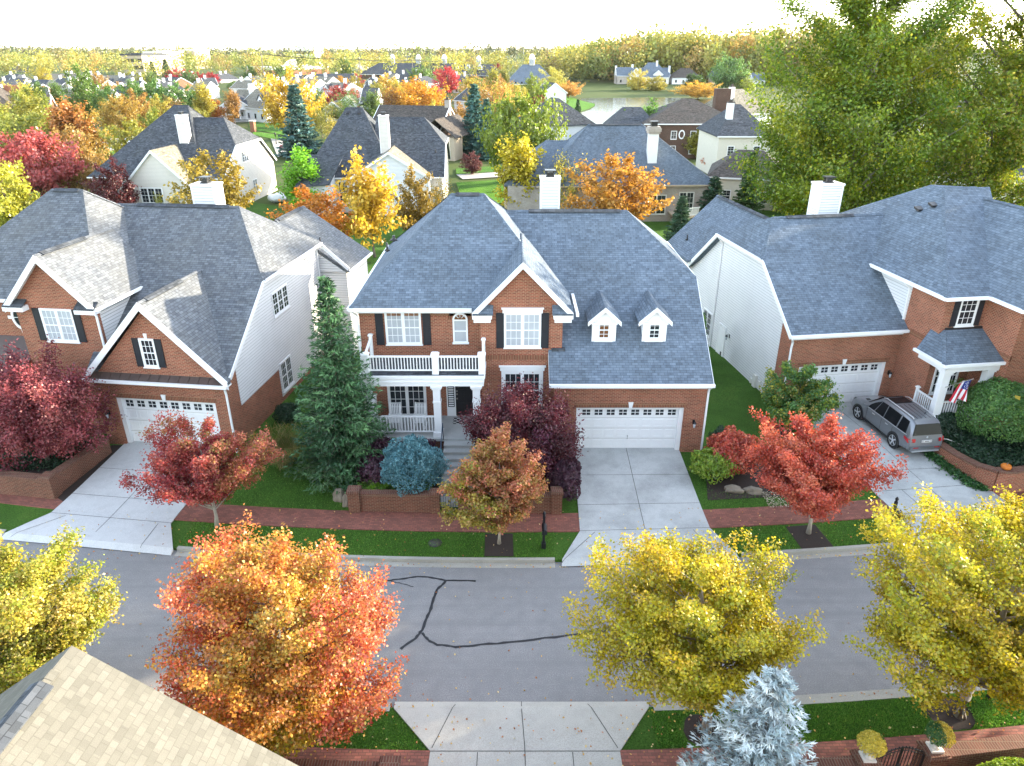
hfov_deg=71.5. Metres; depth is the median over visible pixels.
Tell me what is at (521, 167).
autumn tree
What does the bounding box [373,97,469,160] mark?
brown brick house
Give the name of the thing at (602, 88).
ground
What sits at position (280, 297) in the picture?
window
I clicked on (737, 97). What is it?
white house
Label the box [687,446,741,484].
shrub
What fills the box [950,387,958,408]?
fern stand
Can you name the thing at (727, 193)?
window
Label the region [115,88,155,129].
autumn tree
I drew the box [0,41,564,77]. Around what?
town woods
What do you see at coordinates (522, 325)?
window
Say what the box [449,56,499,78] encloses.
cupola hall
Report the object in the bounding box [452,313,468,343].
arched window
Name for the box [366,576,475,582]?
tar crack seal
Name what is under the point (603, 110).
lake
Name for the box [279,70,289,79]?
autumn tree
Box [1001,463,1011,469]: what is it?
pumpkin
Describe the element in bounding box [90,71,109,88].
autumn tree
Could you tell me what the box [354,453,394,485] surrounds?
barberry
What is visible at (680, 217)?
spruce tree
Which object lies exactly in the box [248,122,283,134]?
lawn
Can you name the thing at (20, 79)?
house
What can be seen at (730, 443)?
burning bush
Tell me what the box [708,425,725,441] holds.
shrub
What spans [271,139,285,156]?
street
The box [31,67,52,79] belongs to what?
autumn tree
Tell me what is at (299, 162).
pyramidal tree
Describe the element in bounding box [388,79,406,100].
autumn tree
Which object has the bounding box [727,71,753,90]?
autumn tree
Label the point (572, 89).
autumn tree
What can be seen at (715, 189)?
spruce tree
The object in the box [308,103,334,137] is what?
autumn tree
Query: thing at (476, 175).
street
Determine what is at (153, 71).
spruce tree
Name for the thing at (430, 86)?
autumn tree
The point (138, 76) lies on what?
autumn tree
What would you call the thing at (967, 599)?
maple tree
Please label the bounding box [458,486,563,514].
garden wall
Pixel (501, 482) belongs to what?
maple tree
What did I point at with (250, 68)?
autumn tree
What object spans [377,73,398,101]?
autumn tree
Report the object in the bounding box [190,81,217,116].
autumn tree
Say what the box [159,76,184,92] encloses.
house
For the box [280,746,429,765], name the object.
brick pavement
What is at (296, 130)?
spruce tree
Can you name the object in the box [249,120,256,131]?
gate pier
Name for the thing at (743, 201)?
spruce tree
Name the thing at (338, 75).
terrace house
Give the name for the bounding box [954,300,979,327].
window
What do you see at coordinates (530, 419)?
maple tree
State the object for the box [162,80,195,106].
autumn tree
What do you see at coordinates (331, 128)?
autumn tree
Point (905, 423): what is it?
parked car
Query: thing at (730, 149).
window
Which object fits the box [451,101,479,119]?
autumn tree
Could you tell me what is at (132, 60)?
window
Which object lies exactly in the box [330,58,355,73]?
autumn tree
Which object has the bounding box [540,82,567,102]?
terrace house
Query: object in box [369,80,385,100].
autumn tree
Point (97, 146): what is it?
autumn tree
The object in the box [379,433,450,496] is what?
globe spruce
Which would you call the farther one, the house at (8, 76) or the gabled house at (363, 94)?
the house at (8, 76)
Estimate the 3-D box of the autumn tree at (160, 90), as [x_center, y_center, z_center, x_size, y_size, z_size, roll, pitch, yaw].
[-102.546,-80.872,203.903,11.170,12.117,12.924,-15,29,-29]
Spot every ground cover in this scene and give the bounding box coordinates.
[0,438,89,471]
[357,469,435,489]
[942,422,1023,466]
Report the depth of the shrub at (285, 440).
34.15 m
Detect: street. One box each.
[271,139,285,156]
[456,172,497,178]
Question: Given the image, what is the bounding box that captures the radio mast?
[522,36,524,62]
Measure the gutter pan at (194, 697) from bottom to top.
0.001 m
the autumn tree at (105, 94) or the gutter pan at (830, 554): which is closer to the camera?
the gutter pan at (830, 554)
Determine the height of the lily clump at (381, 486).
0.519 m
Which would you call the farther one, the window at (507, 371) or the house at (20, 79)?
the house at (20, 79)
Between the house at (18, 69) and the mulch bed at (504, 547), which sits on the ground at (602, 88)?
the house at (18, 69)
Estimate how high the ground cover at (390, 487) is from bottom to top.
0.463 m
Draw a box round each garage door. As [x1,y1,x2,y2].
[124,399,217,442]
[579,409,677,447]
[801,363,879,401]
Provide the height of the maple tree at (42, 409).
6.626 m
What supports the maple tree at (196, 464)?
on the lawn at (734, 396)
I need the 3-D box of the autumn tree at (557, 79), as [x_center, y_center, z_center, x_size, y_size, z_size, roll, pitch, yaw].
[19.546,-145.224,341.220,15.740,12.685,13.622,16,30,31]
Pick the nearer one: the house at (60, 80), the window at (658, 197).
the window at (658, 197)
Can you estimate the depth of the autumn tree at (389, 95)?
208.50 m
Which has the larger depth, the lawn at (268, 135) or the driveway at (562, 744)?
the lawn at (268, 135)
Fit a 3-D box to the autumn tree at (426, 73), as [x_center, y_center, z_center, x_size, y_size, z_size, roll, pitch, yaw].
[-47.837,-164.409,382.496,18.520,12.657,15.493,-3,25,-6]
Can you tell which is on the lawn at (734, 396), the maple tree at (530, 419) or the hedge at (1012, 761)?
the hedge at (1012, 761)
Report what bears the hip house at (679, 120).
on the ground at (602, 88)
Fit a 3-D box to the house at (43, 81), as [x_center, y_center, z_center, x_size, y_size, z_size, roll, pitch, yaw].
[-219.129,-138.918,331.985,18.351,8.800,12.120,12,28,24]
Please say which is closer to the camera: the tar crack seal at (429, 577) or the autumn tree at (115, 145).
the tar crack seal at (429, 577)
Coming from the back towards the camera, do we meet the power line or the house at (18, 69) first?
the house at (18, 69)
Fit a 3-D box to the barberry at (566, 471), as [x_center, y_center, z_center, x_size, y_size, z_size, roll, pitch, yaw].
[2.293,3.949,31.741,1.678,1.786,2.802,0,25,0]
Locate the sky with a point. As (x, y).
(237, 24)
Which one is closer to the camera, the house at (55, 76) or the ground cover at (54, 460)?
the ground cover at (54, 460)
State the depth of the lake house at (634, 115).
138.47 m
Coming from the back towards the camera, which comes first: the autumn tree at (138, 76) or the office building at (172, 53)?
the office building at (172, 53)
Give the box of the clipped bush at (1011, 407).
[955,376,1023,442]
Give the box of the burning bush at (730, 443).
[704,424,759,474]
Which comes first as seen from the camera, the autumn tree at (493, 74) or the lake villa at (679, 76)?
the autumn tree at (493, 74)
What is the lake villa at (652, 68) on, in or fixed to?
on the ground at (602, 88)
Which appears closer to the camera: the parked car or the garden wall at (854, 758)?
the garden wall at (854, 758)
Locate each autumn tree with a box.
[0,89,51,138]
[0,99,17,130]
[0,103,59,166]
[0,127,88,196]
[0,157,39,226]
[5,79,40,105]
[8,85,59,128]
[24,79,47,93]
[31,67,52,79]
[36,123,109,191]
[43,96,103,161]
[44,80,66,112]
[45,103,113,163]
[59,62,104,117]
[80,174,106,197]
[81,154,141,202]
[86,84,118,123]
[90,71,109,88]
[95,94,146,139]
[96,117,143,158]
[102,81,128,88]
[114,78,148,104]
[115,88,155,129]
[130,71,146,81]
[132,106,166,129]
[135,78,169,112]
[143,70,158,89]
[143,93,181,118]
[153,192,161,202]
[161,95,191,107]
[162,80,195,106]
[162,148,264,208]
[164,67,184,77]
[174,69,200,82]
[185,89,210,107]
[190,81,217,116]
[194,72,203,80]
[194,106,208,116]
[202,98,227,116]
[206,72,221,82]
[220,88,241,123]
[226,78,239,89]
[241,64,259,79]
[251,64,328,135]
[253,73,268,87]
[266,183,355,237]
[267,66,294,79]
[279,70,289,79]
[306,87,326,110]
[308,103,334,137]
[310,109,328,124]
[321,98,346,118]
[322,115,340,138]
[323,82,359,106]
[327,144,410,257]
[329,87,361,116]
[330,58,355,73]
[335,75,349,82]
[349,75,363,87]
[360,89,380,116]
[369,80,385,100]
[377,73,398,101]
[377,84,400,104]
[385,75,453,105]
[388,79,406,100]
[390,163,447,230]
[406,65,437,80]
[423,176,454,205]
[425,85,444,95]
[426,99,440,105]
[432,65,460,93]
[451,80,483,106]
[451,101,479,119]
[458,150,481,173]
[459,75,474,93]
[462,81,491,106]
[468,74,521,111]
[470,79,570,170]
[481,100,521,125]
[484,66,499,93]
[489,130,546,208]
[490,82,511,101]
[497,74,511,84]
[499,67,513,84]
[505,83,528,100]
[517,73,541,102]
[530,95,544,108]
[538,66,567,87]
[541,150,587,208]
[557,80,582,97]
[560,148,674,219]
[624,96,666,114]
[626,68,650,89]
[645,75,667,90]
[669,80,722,98]
[682,129,698,156]
[706,51,751,87]
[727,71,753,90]
[759,154,800,211]
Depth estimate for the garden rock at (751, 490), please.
32.17 m
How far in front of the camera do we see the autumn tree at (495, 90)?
197.94 m
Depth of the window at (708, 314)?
48.42 m
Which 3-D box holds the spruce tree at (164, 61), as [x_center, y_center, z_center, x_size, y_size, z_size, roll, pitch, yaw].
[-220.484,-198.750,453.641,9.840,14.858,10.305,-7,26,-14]
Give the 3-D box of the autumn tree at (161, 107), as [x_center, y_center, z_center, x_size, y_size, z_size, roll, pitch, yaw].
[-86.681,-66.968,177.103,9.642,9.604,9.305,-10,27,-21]
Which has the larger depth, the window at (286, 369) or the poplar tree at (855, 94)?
the poplar tree at (855, 94)
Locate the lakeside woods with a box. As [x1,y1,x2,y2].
[536,12,982,82]
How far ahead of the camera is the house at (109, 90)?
244.22 m
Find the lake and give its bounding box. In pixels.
[579,98,709,123]
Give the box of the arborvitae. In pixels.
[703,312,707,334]
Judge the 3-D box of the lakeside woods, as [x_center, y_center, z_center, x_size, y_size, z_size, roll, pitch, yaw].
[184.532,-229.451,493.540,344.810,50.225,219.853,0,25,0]
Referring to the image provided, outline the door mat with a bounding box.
[453,417,472,423]
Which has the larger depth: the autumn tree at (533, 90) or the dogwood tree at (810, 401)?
the autumn tree at (533, 90)
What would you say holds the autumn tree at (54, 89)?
on the ground at (602, 88)
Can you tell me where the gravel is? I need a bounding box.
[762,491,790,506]
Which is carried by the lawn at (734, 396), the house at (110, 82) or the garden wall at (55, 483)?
the garden wall at (55, 483)
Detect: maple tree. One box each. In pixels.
[0,334,125,471]
[0,519,127,693]
[116,406,285,527]
[144,503,409,757]
[437,421,549,544]
[457,371,587,478]
[561,525,829,734]
[743,406,908,534]
[842,481,1023,720]
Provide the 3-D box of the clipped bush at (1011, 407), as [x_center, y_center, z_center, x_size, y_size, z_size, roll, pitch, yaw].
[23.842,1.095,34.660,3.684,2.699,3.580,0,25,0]
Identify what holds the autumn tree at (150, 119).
on the ground at (602, 88)
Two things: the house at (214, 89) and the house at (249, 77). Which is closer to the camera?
the house at (214, 89)
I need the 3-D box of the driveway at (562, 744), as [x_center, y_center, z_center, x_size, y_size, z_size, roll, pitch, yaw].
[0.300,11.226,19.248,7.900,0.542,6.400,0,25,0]
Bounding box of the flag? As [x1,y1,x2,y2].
[947,378,973,402]
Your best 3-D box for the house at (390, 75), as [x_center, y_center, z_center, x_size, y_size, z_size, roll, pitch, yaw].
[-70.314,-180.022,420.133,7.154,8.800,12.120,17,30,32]
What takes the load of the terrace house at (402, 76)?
on the ground at (602, 88)
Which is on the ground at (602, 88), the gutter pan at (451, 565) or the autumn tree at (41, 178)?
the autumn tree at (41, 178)
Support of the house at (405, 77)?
on the ground at (602, 88)
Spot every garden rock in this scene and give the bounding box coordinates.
[333,488,345,502]
[342,494,347,506]
[724,484,743,493]
[743,486,761,494]
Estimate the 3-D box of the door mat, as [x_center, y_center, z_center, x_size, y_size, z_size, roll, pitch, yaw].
[-2.350,1.891,35.914,1.240,0.015,0.720,0,25,0]
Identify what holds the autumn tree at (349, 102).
on the ground at (602, 88)
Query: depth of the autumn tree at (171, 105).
200.36 m
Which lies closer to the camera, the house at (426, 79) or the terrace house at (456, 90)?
the terrace house at (456, 90)
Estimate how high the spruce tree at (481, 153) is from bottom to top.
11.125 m
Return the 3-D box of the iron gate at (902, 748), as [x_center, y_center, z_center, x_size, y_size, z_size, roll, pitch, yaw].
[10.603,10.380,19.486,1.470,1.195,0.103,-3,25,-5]
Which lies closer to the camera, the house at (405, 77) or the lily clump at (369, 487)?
the lily clump at (369, 487)
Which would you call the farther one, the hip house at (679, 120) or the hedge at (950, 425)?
the hip house at (679, 120)
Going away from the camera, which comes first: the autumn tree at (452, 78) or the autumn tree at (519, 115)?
the autumn tree at (519, 115)
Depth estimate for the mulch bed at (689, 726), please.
21.16 m
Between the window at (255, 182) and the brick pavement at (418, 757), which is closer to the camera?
the brick pavement at (418, 757)
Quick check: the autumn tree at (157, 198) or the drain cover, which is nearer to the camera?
the drain cover
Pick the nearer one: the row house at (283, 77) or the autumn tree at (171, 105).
the autumn tree at (171, 105)
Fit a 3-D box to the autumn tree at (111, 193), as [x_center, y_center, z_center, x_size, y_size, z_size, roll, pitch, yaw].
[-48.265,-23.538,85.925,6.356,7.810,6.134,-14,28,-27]
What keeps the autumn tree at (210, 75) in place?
on the ground at (602, 88)
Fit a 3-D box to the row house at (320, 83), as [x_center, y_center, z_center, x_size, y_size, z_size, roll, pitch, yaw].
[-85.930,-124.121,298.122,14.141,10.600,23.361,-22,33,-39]
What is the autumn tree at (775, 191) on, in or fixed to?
on the lawn at (734, 396)
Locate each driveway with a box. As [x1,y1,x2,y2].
[2,441,191,555]
[394,701,648,765]
[562,448,739,565]
[812,402,1023,543]
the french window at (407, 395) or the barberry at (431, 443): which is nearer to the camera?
the barberry at (431, 443)
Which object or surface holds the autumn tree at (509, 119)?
on the ground at (602, 88)
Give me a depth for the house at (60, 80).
347.49 m
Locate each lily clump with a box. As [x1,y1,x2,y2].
[357,479,378,489]
[373,480,390,489]
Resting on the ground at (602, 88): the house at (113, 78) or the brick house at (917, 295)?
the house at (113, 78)
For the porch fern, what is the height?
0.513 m
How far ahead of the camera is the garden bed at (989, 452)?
34.66 m
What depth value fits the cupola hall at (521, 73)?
388.82 m
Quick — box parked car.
[852,395,943,452]
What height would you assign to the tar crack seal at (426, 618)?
0.001 m
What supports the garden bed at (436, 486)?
on the lawn at (734, 396)
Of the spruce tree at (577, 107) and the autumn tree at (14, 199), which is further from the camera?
the spruce tree at (577, 107)
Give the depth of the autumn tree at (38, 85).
220.93 m
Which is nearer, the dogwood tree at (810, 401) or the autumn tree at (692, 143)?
the dogwood tree at (810, 401)
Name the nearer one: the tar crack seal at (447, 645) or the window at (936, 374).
the tar crack seal at (447, 645)
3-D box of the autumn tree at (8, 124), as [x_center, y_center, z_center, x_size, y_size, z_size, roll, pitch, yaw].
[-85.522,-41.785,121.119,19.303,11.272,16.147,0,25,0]
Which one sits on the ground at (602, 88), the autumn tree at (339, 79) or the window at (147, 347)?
the autumn tree at (339, 79)
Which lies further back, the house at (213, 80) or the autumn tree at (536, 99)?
the house at (213, 80)
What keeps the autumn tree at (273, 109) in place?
on the ground at (602, 88)
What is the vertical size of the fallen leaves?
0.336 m
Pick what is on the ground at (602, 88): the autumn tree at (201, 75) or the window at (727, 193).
the autumn tree at (201, 75)
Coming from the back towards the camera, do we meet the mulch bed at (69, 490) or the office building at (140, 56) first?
the office building at (140, 56)
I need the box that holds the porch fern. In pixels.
[949,378,967,387]
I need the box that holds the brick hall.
[0,85,58,113]
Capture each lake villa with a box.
[614,63,641,83]
[641,60,669,83]
[669,68,698,83]
[748,73,765,83]
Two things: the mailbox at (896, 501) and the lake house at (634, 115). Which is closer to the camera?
the mailbox at (896, 501)
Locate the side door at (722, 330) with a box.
[716,322,726,356]
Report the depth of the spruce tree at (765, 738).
16.46 m
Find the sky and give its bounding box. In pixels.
[0,0,1023,52]
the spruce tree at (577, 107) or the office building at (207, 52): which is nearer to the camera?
the spruce tree at (577, 107)
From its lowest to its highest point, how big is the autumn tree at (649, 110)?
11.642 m
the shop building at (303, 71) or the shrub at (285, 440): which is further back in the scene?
the shop building at (303, 71)
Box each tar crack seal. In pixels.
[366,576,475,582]
[400,581,446,649]
[421,629,617,647]
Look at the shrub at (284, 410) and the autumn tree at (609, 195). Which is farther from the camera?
the autumn tree at (609, 195)
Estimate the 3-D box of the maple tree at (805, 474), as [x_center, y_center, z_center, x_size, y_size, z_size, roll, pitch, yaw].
[12.212,3.684,28.703,5.813,5.815,5.359,-10,27,-21]
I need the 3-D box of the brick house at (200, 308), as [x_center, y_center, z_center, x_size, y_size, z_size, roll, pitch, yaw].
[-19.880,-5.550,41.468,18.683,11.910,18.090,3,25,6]
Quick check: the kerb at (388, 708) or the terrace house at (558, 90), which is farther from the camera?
the terrace house at (558, 90)
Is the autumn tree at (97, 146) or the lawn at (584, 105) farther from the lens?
the lawn at (584, 105)
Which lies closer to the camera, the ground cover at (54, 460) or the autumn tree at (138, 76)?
the ground cover at (54, 460)
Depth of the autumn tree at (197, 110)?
169.64 m
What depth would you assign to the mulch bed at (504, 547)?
29.00 m
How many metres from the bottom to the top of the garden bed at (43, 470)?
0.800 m
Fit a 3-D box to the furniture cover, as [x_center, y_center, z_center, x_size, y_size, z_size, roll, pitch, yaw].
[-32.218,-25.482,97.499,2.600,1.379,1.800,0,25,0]
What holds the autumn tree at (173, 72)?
on the ground at (602, 88)
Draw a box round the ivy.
[921,451,990,491]
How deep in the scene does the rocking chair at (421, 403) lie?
35.15 m
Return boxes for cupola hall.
[361,54,472,78]
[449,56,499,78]
[507,54,549,85]
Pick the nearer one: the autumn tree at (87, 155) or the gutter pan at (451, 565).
the gutter pan at (451, 565)
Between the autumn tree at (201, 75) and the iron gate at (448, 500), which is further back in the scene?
the autumn tree at (201, 75)
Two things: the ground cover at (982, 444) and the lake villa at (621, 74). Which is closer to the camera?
the ground cover at (982, 444)
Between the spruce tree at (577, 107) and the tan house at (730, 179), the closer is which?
the tan house at (730, 179)
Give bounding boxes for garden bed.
[1,439,94,473]
[358,456,552,490]
[946,427,1022,466]
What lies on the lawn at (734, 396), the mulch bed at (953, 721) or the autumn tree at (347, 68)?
the mulch bed at (953, 721)
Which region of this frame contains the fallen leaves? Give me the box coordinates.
[32,507,1015,765]
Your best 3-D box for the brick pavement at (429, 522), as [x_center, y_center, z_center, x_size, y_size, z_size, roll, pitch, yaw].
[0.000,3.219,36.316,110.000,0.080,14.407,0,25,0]
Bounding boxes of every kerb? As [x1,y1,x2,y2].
[173,697,389,711]
[177,546,554,562]
[653,687,987,710]
[741,542,893,557]
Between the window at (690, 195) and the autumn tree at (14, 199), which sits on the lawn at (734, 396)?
the autumn tree at (14, 199)
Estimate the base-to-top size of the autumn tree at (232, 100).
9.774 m
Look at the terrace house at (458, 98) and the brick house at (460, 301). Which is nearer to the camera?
the brick house at (460, 301)
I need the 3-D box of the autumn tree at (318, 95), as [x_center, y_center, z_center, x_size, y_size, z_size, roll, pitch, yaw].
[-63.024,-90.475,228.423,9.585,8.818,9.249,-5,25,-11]
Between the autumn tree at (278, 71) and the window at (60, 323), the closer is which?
the window at (60, 323)
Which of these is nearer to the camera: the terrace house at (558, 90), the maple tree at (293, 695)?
the maple tree at (293, 695)
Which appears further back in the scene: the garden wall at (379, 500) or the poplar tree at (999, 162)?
the poplar tree at (999, 162)
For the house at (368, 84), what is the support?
on the ground at (602, 88)
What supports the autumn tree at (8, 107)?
on the ground at (602, 88)
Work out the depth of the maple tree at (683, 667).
18.64 m
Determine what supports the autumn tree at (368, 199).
on the lawn at (734, 396)
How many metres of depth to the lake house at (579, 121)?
141.76 m
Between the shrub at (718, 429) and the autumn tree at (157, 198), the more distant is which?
the autumn tree at (157, 198)
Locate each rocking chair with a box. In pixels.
[388,402,401,429]
[412,402,426,429]
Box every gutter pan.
[159,691,391,706]
[174,551,554,567]
[652,685,961,706]
[742,548,892,561]
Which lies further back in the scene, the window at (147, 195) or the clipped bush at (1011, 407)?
the window at (147, 195)
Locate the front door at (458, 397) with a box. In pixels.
[446,386,472,415]
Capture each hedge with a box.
[934,410,971,435]
[976,756,1023,765]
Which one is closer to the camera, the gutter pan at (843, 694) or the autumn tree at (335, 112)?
the gutter pan at (843, 694)
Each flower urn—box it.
[856,729,887,762]
[924,720,955,752]
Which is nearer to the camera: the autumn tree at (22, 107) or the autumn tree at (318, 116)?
the autumn tree at (22, 107)
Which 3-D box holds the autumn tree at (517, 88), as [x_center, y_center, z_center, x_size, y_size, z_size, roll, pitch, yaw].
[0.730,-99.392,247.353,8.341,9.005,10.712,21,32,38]
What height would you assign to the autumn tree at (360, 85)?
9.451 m
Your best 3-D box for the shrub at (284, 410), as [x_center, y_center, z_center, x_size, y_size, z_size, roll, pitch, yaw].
[-11.994,1.510,37.996,1.587,1.074,1.543,0,25,0]
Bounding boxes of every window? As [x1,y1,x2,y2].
[8,312,22,332]
[38,308,80,343]
[122,59,141,61]
[138,338,160,368]
[139,187,164,202]
[241,150,248,162]
[252,178,258,192]
[271,283,290,318]
[279,354,294,392]
[293,51,312,53]
[338,181,349,203]
[384,313,422,345]
[387,386,426,414]
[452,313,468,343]
[499,365,545,408]
[501,307,543,348]
[646,195,666,214]
[670,131,676,139]
[679,192,694,210]
[703,307,712,338]
[722,189,730,198]
[726,146,734,155]
[928,368,958,394]
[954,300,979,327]
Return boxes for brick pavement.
[0,491,1023,532]
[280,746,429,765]
[620,725,1023,765]
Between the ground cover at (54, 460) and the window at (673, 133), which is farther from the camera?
the window at (673, 133)
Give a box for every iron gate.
[439,493,457,508]
[879,746,924,765]
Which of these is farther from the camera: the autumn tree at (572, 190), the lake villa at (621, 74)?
the lake villa at (621, 74)
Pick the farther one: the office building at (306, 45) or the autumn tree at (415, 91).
the office building at (306, 45)
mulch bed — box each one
[58,445,121,500]
[484,534,512,555]
[684,714,724,747]
[702,421,792,499]
[786,524,833,548]
[922,698,977,729]
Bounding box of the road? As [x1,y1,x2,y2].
[0,539,1023,706]
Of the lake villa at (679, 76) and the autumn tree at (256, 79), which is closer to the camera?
the autumn tree at (256, 79)
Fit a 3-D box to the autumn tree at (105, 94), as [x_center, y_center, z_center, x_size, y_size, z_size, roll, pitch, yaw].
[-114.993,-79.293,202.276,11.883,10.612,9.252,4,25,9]
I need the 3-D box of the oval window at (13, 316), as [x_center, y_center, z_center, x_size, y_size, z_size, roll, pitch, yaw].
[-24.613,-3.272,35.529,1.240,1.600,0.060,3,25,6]
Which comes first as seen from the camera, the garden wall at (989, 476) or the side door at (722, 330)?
the garden wall at (989, 476)
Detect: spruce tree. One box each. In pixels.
[149,61,158,78]
[161,59,169,78]
[274,84,322,158]
[282,275,396,494]
[461,83,482,153]
[473,98,498,160]
[575,99,580,111]
[663,196,690,240]
[676,664,818,765]
[691,176,725,218]
[732,151,764,213]
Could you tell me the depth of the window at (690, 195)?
85.62 m
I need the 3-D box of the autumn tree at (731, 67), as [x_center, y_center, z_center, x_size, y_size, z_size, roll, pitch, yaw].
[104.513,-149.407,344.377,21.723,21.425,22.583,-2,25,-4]
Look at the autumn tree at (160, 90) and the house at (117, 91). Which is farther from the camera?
the house at (117, 91)
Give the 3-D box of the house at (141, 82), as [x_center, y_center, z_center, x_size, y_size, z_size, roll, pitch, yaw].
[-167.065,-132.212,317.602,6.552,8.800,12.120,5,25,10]
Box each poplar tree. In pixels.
[722,0,999,215]
[891,0,1023,206]
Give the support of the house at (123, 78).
on the ground at (602, 88)
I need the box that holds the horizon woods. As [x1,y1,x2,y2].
[0,41,1021,61]
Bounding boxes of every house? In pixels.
[0,70,31,79]
[0,76,21,85]
[0,176,372,450]
[0,646,297,765]
[9,66,35,71]
[9,74,27,84]
[26,75,61,86]
[45,74,84,80]
[54,74,67,84]
[60,76,115,88]
[60,83,74,96]
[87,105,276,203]
[92,71,160,85]
[93,84,119,100]
[114,73,128,84]
[114,81,143,94]
[126,76,145,88]
[149,81,185,97]
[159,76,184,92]
[165,73,191,90]
[188,77,219,98]
[201,74,218,86]
[211,70,238,82]
[219,84,254,120]
[229,76,258,93]
[240,81,285,122]
[244,72,263,85]
[281,75,321,94]
[289,73,325,91]
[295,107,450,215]
[298,71,308,77]
[307,71,338,83]
[315,74,357,82]
[323,88,382,120]
[347,169,715,506]
[363,73,383,85]
[364,79,386,101]
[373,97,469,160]
[387,70,399,81]
[399,68,423,80]
[399,76,426,94]
[417,73,439,87]
[453,70,467,92]
[453,88,493,116]
[504,121,718,221]
[516,97,595,141]
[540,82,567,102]
[603,107,649,123]
[642,88,731,157]
[668,175,1023,431]
[696,99,770,173]
[705,84,770,124]
[707,150,784,209]
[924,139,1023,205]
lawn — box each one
[0,202,1023,749]
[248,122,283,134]
[253,132,285,139]
[456,166,503,173]
[456,180,503,202]
[566,97,594,110]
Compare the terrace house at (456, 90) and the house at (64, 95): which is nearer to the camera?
the house at (64, 95)
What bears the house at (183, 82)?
on the ground at (602, 88)
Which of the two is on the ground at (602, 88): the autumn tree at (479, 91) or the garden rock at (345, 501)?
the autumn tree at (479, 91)
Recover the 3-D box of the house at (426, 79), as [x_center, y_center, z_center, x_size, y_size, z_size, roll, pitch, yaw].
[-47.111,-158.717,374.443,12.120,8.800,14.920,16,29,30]
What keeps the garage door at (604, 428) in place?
in the brick house at (460, 301)
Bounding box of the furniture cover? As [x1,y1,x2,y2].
[268,192,286,201]
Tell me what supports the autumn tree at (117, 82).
on the ground at (602, 88)
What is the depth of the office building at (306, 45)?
816.00 m
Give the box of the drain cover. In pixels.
[428,539,441,546]
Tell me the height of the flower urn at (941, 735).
0.866 m
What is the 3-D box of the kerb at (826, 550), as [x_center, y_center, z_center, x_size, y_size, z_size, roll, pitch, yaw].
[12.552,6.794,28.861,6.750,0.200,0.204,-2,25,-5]
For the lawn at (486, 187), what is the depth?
107.83 m
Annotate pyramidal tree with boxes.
[272,142,336,207]
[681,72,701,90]
[694,75,705,87]
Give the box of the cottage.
[320,77,361,98]
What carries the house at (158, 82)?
on the ground at (602, 88)
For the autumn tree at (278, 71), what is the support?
on the ground at (602, 88)
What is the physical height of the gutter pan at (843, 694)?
0.001 m
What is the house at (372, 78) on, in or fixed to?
on the ground at (602, 88)
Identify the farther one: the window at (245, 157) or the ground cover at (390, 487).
the window at (245, 157)
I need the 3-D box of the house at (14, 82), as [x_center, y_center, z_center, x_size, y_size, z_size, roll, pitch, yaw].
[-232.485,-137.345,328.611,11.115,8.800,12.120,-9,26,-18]
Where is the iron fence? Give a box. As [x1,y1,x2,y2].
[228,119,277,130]
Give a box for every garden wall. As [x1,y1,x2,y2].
[0,438,111,499]
[287,756,400,765]
[346,485,440,513]
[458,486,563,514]
[799,748,882,765]
[912,734,1023,765]
[934,441,1023,493]
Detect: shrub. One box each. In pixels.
[272,401,301,423]
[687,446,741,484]
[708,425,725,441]
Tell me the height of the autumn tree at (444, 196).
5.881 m
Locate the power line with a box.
[264,54,322,58]
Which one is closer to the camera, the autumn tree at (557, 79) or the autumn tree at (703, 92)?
the autumn tree at (703, 92)
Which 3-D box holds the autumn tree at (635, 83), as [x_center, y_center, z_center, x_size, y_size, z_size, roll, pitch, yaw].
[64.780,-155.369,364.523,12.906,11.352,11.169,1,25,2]
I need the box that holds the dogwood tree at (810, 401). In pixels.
[758,359,845,434]
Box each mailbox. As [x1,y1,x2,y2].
[541,511,546,548]
[887,497,904,533]
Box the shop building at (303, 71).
[248,59,328,75]
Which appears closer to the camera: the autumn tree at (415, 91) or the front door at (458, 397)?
the front door at (458, 397)
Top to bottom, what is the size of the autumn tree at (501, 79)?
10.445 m
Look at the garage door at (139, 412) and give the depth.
35.21 m
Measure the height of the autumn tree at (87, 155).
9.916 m
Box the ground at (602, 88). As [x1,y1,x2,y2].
[0,53,1021,216]
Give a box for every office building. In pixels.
[120,53,166,75]
[142,51,185,71]
[178,49,211,68]
[291,42,322,65]
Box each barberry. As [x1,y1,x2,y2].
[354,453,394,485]
[365,436,398,460]
[402,437,435,465]
[545,451,581,500]
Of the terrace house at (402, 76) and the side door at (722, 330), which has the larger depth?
the terrace house at (402, 76)

